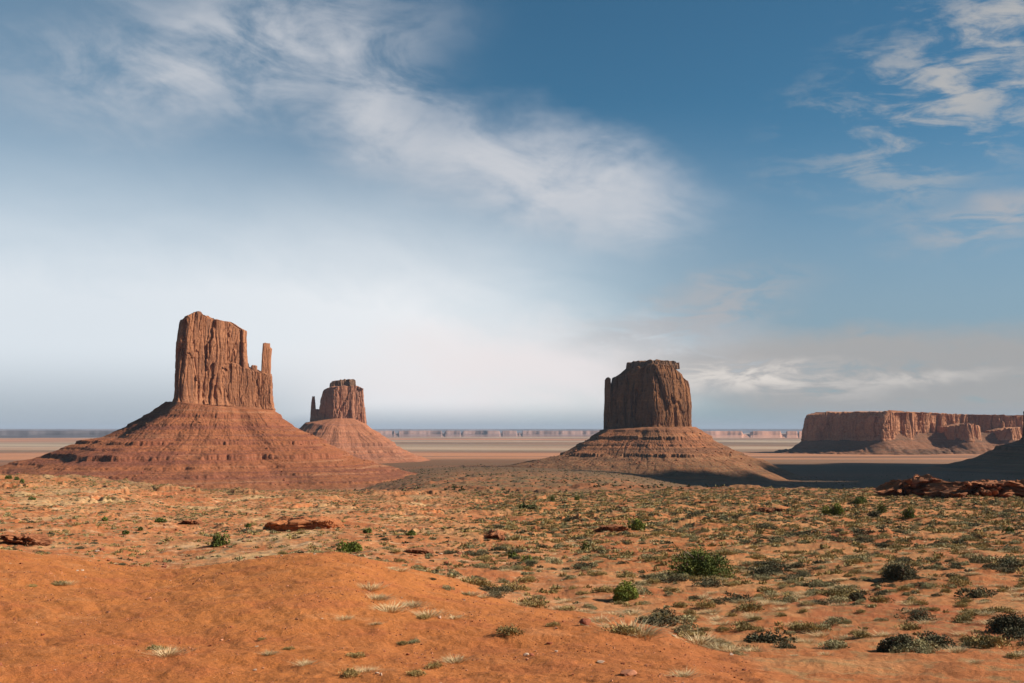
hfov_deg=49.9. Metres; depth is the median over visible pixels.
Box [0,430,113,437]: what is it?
distant ridge
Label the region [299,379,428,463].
butte
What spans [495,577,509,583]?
sagebrush
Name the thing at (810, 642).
grass tuft
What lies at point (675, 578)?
blackbrush
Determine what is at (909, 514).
juniper tree
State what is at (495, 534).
rock ledge
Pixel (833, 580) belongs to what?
blackbrush
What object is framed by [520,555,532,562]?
shrub
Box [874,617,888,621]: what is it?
sagebrush
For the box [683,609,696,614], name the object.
rabbitbrush
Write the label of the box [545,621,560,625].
rabbitbrush
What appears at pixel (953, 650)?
grass tuft
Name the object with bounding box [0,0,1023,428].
sky
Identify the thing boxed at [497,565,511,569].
sagebrush
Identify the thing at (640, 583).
sagebrush
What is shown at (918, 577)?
blackbrush
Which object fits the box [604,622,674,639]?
grass tuft
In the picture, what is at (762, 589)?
rabbitbrush
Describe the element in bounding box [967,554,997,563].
sagebrush
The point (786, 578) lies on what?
blackbrush
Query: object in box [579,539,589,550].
shrub
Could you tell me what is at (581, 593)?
rabbitbrush
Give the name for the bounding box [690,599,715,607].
rabbitbrush
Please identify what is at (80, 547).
blackbrush
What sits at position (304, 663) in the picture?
grass tuft
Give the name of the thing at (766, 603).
grass tuft
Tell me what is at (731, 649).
grass tuft
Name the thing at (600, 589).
rabbitbrush
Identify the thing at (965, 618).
rabbitbrush
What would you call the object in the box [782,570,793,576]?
blackbrush
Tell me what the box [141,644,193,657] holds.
grass tuft
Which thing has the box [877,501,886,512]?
juniper tree
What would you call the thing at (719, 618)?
grass tuft
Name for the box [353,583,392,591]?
grass tuft
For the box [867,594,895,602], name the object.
rabbitbrush
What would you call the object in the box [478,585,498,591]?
blackbrush
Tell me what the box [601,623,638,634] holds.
rabbitbrush
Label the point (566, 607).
rabbitbrush
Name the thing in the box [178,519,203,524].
rock ledge
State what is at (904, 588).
rabbitbrush
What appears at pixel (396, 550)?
rabbitbrush
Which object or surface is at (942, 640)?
shrub
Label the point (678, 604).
rabbitbrush
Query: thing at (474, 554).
blackbrush
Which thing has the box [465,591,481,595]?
grass tuft
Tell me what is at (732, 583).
rabbitbrush
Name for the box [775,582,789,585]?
rabbitbrush
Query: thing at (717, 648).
grass tuft
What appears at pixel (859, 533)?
blackbrush
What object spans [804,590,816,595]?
sagebrush
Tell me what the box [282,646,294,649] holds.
rabbitbrush
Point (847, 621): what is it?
sagebrush
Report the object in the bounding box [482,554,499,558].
rabbitbrush
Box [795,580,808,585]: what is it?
sagebrush
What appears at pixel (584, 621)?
rock
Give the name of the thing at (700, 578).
rabbitbrush
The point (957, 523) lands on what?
sagebrush
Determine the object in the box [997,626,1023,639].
blackbrush
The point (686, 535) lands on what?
sagebrush
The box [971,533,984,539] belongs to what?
blackbrush
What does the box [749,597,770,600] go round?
grass tuft
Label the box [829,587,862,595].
rabbitbrush
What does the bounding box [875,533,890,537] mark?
rabbitbrush
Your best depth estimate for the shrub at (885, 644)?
38.14 m
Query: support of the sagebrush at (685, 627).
on the desert ground
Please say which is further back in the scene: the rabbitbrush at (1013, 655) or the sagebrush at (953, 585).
the sagebrush at (953, 585)
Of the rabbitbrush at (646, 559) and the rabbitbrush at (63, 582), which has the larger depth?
the rabbitbrush at (646, 559)
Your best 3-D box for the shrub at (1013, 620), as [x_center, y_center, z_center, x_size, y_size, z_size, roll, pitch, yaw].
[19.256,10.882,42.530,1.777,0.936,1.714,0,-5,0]
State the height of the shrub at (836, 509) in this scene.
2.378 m
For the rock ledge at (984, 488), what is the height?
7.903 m
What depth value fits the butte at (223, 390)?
1341.92 m
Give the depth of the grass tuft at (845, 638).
43.09 m
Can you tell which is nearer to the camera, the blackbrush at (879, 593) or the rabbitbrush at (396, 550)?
the blackbrush at (879, 593)
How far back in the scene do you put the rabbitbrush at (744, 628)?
46.32 m
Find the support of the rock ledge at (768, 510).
on the desert ground
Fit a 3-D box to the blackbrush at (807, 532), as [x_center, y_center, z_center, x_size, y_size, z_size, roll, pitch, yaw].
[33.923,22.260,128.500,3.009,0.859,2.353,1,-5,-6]
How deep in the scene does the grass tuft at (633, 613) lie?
52.59 m
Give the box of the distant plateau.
[377,430,598,436]
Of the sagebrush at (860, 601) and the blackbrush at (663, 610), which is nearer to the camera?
the blackbrush at (663, 610)
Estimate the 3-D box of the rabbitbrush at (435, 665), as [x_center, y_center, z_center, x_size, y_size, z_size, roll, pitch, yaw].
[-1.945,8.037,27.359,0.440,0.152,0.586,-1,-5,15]
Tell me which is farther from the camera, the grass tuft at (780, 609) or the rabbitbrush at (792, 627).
the grass tuft at (780, 609)
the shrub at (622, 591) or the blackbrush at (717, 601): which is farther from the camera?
the shrub at (622, 591)
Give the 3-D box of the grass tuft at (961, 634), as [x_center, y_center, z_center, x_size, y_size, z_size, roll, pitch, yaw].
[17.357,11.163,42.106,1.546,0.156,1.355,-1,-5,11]
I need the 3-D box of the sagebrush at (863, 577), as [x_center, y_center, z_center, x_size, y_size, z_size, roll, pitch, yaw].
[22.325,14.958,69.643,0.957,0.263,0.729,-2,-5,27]
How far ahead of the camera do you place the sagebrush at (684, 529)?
147.90 m
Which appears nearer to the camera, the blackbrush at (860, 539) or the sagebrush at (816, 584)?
the sagebrush at (816, 584)
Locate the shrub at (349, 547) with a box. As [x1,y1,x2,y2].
[336,541,362,552]
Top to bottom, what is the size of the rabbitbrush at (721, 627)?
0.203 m
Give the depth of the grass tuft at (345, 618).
36.49 m
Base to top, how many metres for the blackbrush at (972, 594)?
0.740 m
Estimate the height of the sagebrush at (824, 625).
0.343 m
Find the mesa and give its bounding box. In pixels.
[768,410,1022,454]
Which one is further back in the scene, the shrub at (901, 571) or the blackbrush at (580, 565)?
the blackbrush at (580, 565)
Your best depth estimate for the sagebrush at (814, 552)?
96.11 m
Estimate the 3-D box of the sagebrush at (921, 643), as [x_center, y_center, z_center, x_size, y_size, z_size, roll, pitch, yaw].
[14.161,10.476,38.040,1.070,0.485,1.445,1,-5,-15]
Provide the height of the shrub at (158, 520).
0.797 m
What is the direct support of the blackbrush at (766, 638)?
on the desert ground
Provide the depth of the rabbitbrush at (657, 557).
90.88 m
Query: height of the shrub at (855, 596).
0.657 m
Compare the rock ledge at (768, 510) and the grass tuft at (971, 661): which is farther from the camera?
the rock ledge at (768, 510)
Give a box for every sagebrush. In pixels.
[408,638,420,643]
[442,585,454,590]
[446,570,462,576]
[475,563,491,568]
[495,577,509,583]
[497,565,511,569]
[529,595,546,599]
[544,556,562,564]
[564,575,576,579]
[579,556,593,560]
[582,603,592,608]
[634,581,649,585]
[635,586,653,595]
[637,601,650,604]
[640,553,653,558]
[652,570,674,578]
[674,623,700,633]
[675,614,697,623]
[676,526,688,531]
[681,533,699,537]
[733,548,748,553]
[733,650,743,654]
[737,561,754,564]
[754,573,774,580]
[762,590,779,594]
[765,593,778,596]
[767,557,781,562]
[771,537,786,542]
[782,594,799,602]
[786,578,797,582]
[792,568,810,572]
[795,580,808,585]
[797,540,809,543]
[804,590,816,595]
[807,581,833,587]
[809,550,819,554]
[816,621,832,631]
[817,639,850,649]
[822,616,848,624]
[826,595,852,603]
[828,637,844,648]
[833,585,848,589]
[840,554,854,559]
[841,619,852,624]
[843,583,860,588]
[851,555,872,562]
[855,599,864,602]
[858,576,871,579]
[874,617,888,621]
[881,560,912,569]
[889,643,907,652]
[901,591,912,595]
[903,583,914,588]
[905,644,934,653]
[907,636,942,650]
[921,582,935,588]
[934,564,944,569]
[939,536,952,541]
[944,583,957,588]
[949,521,966,525]
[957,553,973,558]
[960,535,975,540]
[961,639,995,647]
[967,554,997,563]
[976,590,986,597]
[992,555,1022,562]
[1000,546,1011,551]
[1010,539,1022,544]
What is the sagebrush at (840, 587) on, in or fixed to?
on the desert ground
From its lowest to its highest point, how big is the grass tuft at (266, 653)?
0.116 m
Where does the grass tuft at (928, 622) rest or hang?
on the desert ground
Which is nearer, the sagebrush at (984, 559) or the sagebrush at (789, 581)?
the sagebrush at (789, 581)
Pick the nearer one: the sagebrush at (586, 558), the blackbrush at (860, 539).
the sagebrush at (586, 558)
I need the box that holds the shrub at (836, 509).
[821,503,844,514]
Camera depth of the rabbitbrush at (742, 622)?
48.24 m
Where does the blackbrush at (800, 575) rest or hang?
on the desert ground
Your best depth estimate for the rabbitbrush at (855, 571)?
74.00 m
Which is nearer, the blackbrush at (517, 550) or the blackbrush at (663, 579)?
the blackbrush at (663, 579)
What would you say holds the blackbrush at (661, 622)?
on the desert ground
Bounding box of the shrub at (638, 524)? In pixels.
[627,518,645,530]
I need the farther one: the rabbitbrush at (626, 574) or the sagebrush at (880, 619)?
the rabbitbrush at (626, 574)
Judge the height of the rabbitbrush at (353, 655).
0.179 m
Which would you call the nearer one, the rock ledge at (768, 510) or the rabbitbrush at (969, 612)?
the rabbitbrush at (969, 612)
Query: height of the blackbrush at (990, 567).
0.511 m
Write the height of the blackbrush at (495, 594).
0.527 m
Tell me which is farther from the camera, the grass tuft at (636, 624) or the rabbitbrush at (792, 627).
the rabbitbrush at (792, 627)
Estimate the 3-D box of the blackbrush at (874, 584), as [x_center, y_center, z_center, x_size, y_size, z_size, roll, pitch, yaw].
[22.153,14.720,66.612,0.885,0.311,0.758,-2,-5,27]
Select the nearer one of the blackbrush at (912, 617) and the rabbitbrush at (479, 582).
the blackbrush at (912, 617)
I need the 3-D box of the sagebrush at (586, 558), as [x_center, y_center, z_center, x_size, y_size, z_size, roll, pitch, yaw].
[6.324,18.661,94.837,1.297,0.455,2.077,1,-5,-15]
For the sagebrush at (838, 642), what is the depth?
39.21 m
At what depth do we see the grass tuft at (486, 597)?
55.03 m
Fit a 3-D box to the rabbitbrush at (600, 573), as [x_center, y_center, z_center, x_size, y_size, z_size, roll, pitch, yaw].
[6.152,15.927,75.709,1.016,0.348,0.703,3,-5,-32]
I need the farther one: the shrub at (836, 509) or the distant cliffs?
the distant cliffs
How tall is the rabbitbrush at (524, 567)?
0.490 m
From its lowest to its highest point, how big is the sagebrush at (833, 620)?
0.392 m
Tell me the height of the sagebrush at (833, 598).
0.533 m
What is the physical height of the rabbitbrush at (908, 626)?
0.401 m
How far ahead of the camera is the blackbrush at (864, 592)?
61.57 m
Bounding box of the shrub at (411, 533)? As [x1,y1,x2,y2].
[406,530,415,535]
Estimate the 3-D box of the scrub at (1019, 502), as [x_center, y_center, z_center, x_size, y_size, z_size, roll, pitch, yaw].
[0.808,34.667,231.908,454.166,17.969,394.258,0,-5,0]
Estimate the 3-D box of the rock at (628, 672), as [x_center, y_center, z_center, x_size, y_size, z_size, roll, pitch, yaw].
[2.608,7.400,24.601,0.382,0.120,0.241,1,-4,0]
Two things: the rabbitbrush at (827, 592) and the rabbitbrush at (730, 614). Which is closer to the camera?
the rabbitbrush at (730, 614)
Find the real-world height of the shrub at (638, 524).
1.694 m
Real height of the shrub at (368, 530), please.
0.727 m
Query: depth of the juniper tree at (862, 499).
256.12 m
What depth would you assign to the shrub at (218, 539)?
106.86 m
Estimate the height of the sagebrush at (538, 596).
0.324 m
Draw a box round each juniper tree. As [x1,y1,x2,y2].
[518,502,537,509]
[853,495,867,503]
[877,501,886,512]
[902,506,914,518]
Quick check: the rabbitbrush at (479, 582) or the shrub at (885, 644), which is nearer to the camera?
the shrub at (885, 644)
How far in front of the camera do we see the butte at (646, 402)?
1808.66 m
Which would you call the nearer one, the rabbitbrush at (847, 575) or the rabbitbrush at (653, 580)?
the rabbitbrush at (653, 580)
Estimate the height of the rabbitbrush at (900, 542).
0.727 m
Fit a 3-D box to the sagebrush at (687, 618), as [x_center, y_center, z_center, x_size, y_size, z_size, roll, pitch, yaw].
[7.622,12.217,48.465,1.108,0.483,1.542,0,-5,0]
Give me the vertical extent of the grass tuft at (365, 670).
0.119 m
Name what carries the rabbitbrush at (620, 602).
on the desert ground
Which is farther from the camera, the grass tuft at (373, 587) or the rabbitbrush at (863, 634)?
the grass tuft at (373, 587)
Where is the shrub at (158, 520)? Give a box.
[154,517,166,522]
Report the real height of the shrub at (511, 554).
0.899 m
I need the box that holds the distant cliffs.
[703,431,801,437]
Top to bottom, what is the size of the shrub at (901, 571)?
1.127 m
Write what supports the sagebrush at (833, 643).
on the desert ground
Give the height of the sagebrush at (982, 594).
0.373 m
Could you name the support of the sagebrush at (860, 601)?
on the desert ground
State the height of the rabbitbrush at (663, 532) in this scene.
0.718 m
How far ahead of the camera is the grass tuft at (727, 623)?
48.61 m
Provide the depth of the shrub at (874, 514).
188.85 m
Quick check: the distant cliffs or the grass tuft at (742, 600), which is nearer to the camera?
the grass tuft at (742, 600)
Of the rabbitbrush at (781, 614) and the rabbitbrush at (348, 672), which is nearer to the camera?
the rabbitbrush at (348, 672)
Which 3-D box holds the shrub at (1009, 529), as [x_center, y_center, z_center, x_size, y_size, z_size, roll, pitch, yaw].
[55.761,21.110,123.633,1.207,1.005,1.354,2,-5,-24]
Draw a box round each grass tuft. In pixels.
[48,579,77,585]
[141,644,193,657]
[257,648,279,655]
[287,658,317,666]
[335,614,356,620]
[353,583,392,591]
[354,664,382,672]
[367,592,405,600]
[367,600,422,613]
[384,567,410,571]
[399,599,430,607]
[411,608,457,617]
[431,653,477,663]
[447,614,469,618]
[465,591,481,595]
[476,593,492,598]
[573,614,619,622]
[575,607,594,611]
[582,614,706,635]
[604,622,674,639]
[607,608,655,615]
[661,668,706,678]
[668,630,722,646]
[696,608,724,613]
[698,641,741,651]
[699,590,719,594]
[706,614,723,619]
[708,619,736,625]
[709,644,757,651]
[727,598,745,603]
[741,611,762,615]
[742,646,765,651]
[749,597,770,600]
[756,600,777,604]
[772,607,791,611]
[795,600,818,605]
[796,637,817,643]
[803,630,835,637]
[811,651,834,656]
[831,631,854,639]
[865,629,903,636]
[904,619,944,624]
[933,645,982,653]
[949,631,974,635]
[967,659,986,663]
[974,610,995,615]
[986,650,1023,657]
[987,583,1005,587]
[1009,591,1023,595]
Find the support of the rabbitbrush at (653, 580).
on the desert ground
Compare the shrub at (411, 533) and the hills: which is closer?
the shrub at (411, 533)
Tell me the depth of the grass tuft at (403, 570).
57.19 m
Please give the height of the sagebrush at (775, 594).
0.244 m
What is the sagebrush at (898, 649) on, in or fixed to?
on the desert ground
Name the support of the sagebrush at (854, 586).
on the desert ground
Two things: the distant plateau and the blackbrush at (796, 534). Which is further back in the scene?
the distant plateau
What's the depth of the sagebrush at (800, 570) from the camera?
78.15 m
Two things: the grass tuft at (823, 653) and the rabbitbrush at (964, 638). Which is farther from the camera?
the rabbitbrush at (964, 638)
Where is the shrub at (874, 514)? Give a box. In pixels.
[867,510,880,516]
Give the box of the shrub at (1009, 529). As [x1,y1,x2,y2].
[1001,525,1014,532]
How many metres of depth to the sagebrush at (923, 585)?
63.37 m
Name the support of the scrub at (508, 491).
on the desert ground
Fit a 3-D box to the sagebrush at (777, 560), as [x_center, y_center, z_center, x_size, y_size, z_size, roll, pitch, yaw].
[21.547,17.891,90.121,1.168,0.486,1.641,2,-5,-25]
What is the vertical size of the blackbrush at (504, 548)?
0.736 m
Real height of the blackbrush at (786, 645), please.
0.300 m
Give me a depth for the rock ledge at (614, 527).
142.48 m
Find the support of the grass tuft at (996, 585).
on the desert ground
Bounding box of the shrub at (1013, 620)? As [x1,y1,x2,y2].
[984,612,1023,632]
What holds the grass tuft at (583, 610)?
on the desert ground
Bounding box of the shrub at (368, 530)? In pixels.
[362,527,371,532]
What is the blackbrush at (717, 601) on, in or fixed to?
on the desert ground
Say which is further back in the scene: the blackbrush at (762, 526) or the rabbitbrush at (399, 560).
the blackbrush at (762, 526)
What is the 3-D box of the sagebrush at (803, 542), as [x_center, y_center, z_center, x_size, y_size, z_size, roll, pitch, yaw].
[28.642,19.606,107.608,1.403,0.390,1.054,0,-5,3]
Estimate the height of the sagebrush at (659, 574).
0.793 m
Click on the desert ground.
(312, 631)
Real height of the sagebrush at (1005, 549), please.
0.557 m
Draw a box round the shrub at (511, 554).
[508,550,517,557]
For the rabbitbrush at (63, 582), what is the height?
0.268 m
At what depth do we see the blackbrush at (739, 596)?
60.72 m
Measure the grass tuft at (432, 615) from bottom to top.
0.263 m
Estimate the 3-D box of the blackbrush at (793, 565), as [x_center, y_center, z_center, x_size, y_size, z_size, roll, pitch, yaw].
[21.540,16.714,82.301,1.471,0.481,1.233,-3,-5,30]
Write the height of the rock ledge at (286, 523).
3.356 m
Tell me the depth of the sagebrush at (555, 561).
91.43 m
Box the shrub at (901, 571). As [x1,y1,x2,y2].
[880,562,917,580]
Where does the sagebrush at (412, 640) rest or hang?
on the desert ground
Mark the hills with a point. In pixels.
(521, 430)
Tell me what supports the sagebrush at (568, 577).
on the desert ground
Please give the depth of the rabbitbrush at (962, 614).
47.55 m
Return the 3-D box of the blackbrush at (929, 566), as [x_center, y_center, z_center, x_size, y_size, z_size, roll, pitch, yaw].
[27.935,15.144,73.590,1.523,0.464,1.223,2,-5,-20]
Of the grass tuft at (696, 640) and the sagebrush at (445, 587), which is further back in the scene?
the sagebrush at (445, 587)
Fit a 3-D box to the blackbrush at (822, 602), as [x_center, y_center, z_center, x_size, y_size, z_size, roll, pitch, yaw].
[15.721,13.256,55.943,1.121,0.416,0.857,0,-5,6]
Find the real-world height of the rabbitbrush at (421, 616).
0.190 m
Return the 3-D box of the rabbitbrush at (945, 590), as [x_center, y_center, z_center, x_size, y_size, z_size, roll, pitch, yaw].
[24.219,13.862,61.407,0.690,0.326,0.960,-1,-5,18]
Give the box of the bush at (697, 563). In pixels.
[667,543,734,578]
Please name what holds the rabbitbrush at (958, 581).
on the desert ground
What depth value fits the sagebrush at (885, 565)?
74.58 m
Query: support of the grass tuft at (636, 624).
on the desert ground
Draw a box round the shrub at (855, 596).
[848,591,865,600]
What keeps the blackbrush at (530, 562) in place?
on the desert ground
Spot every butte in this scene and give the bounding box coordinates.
[0,311,415,490]
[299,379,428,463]
[504,359,809,484]
[918,411,1023,474]
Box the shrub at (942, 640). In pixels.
[917,630,956,648]
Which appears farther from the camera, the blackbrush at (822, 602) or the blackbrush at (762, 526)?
the blackbrush at (762, 526)
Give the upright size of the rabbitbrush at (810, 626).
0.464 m
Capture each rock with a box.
[579,618,590,625]
[620,669,636,675]
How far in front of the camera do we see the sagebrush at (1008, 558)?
81.60 m
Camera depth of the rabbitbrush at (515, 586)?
66.78 m
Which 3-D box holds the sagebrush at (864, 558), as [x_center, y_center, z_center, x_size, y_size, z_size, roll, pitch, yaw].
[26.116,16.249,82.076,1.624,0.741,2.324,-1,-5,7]
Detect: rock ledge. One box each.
[0,533,54,546]
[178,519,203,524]
[263,516,344,531]
[403,547,433,554]
[484,529,507,540]
[593,524,628,531]
[753,507,785,512]
[873,474,942,495]
[923,479,1023,498]
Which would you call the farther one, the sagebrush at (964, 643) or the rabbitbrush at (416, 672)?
the sagebrush at (964, 643)
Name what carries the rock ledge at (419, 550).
on the desert ground
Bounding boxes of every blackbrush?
[74,545,86,548]
[462,551,482,556]
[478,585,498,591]
[485,590,504,598]
[490,545,507,550]
[490,583,513,593]
[509,548,524,552]
[525,560,537,564]
[536,544,549,548]
[573,561,595,569]
[618,531,630,535]
[634,611,679,627]
[646,576,671,583]
[653,607,675,614]
[668,573,688,581]
[689,595,698,599]
[691,575,724,587]
[711,597,725,604]
[723,593,752,602]
[727,597,740,602]
[743,629,796,643]
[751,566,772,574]
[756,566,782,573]
[757,524,773,528]
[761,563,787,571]
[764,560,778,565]
[772,641,796,648]
[781,575,801,580]
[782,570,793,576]
[783,529,805,536]
[789,529,813,535]
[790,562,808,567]
[792,572,813,576]
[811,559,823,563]
[813,598,831,605]
[817,579,837,586]
[819,534,841,540]
[853,531,868,536]
[855,534,873,541]
[855,589,869,594]
[870,582,884,586]
[872,590,886,594]
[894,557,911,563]
[894,607,936,621]
[901,607,930,614]
[910,575,925,579]
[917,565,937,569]
[924,576,940,580]
[940,572,959,576]
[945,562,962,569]
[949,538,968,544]
[953,586,997,598]
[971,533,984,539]
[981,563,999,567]
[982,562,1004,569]
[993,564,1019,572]
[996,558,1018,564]
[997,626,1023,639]
[999,559,1022,568]
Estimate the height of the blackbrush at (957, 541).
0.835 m
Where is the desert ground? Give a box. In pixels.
[0,433,1023,682]
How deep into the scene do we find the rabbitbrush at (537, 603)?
56.38 m
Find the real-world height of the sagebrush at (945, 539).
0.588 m
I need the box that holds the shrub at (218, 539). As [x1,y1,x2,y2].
[211,532,230,545]
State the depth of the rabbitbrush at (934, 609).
50.70 m
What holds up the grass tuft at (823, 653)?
on the desert ground
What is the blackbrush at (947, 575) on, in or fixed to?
on the desert ground
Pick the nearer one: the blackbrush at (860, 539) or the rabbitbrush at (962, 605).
the rabbitbrush at (962, 605)
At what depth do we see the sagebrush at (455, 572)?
73.78 m
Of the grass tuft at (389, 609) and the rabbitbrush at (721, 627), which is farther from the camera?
the rabbitbrush at (721, 627)
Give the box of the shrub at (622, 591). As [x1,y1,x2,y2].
[612,579,638,601]
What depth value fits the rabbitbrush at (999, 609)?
49.75 m
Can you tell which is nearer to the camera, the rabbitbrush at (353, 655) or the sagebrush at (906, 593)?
the rabbitbrush at (353, 655)
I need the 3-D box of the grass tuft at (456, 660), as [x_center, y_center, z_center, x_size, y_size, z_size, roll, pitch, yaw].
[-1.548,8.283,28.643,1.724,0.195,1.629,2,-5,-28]
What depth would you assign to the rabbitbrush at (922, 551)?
92.77 m
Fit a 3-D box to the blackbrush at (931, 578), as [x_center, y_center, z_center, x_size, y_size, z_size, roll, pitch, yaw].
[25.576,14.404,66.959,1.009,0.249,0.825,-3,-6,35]
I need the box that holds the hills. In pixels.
[0,429,801,432]
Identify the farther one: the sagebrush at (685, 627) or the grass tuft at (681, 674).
the sagebrush at (685, 627)
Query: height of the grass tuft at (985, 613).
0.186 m
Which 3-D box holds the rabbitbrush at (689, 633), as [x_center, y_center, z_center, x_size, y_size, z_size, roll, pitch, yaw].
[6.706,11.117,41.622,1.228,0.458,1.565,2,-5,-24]
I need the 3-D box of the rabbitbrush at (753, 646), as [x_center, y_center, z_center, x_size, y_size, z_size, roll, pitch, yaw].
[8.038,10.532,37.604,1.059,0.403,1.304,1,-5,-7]
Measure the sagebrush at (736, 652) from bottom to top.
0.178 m
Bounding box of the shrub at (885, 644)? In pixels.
[876,633,913,652]
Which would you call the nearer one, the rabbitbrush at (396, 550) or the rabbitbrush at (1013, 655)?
the rabbitbrush at (1013, 655)
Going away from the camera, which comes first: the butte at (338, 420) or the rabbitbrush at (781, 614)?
the rabbitbrush at (781, 614)
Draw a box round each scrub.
[0,474,1023,635]
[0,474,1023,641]
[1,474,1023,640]
[353,465,1015,492]
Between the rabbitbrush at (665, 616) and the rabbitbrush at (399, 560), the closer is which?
the rabbitbrush at (665, 616)
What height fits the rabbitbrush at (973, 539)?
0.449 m
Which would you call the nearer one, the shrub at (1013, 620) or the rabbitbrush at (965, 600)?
the shrub at (1013, 620)
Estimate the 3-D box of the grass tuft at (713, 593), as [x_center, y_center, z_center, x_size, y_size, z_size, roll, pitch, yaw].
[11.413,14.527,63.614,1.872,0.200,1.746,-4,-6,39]
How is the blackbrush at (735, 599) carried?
on the desert ground
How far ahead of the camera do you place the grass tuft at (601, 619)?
42.49 m
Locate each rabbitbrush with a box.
[51,580,66,585]
[146,644,167,649]
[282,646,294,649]
[338,667,361,677]
[345,651,366,657]
[390,549,402,552]
[392,558,405,561]
[398,640,407,645]
[406,669,425,676]
[415,614,430,618]
[424,661,442,669]
[466,578,491,586]
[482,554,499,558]
[495,623,525,635]
[499,581,527,590]
[509,595,549,608]
[511,564,531,570]
[515,575,538,582]
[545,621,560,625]
[559,605,579,610]
[575,590,590,594]
[591,585,613,592]
[594,571,606,575]
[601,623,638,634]
[610,600,624,604]
[616,570,637,578]
[639,558,654,561]
[645,577,661,583]
[652,612,673,619]
[653,555,664,559]
[658,530,670,534]
[663,586,683,591]
[672,601,688,607]
[675,630,706,638]
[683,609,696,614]
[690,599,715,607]
[694,575,707,580]
[699,627,712,631]
[712,637,734,645]
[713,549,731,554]
[717,625,732,631]
[725,581,741,585]
[726,612,737,616]
[730,619,749,625]
[731,623,757,631]
[733,601,764,612]
[733,644,760,650]
[748,616,762,619]
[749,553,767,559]
[756,585,777,592]
[764,597,779,601]
[774,612,786,616]
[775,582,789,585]
[784,622,800,630]
[794,621,825,631]
[813,589,841,596]
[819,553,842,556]
[829,521,840,524]
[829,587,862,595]
[838,590,859,597]
[839,530,851,534]
[844,573,855,576]
[845,523,863,527]
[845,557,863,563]
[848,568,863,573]
[852,630,872,637]
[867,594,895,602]
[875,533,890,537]
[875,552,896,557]
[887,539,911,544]
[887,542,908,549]
[893,621,920,630]
[894,585,910,590]
[913,600,928,604]
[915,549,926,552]
[926,607,940,611]
[940,587,951,592]
[947,577,971,586]
[948,574,968,580]
[951,615,973,622]
[952,602,970,606]
[954,597,973,602]
[956,613,974,618]
[958,635,973,641]
[959,610,980,615]
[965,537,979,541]
[966,631,1021,649]
[988,605,1016,613]
[996,588,1008,591]
[1005,652,1020,658]
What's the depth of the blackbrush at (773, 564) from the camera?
80.47 m
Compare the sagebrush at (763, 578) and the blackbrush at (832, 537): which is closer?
the sagebrush at (763, 578)
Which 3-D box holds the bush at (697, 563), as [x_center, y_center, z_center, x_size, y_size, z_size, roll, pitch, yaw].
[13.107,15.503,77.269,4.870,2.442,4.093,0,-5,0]
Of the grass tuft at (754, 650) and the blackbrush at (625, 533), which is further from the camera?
the blackbrush at (625, 533)

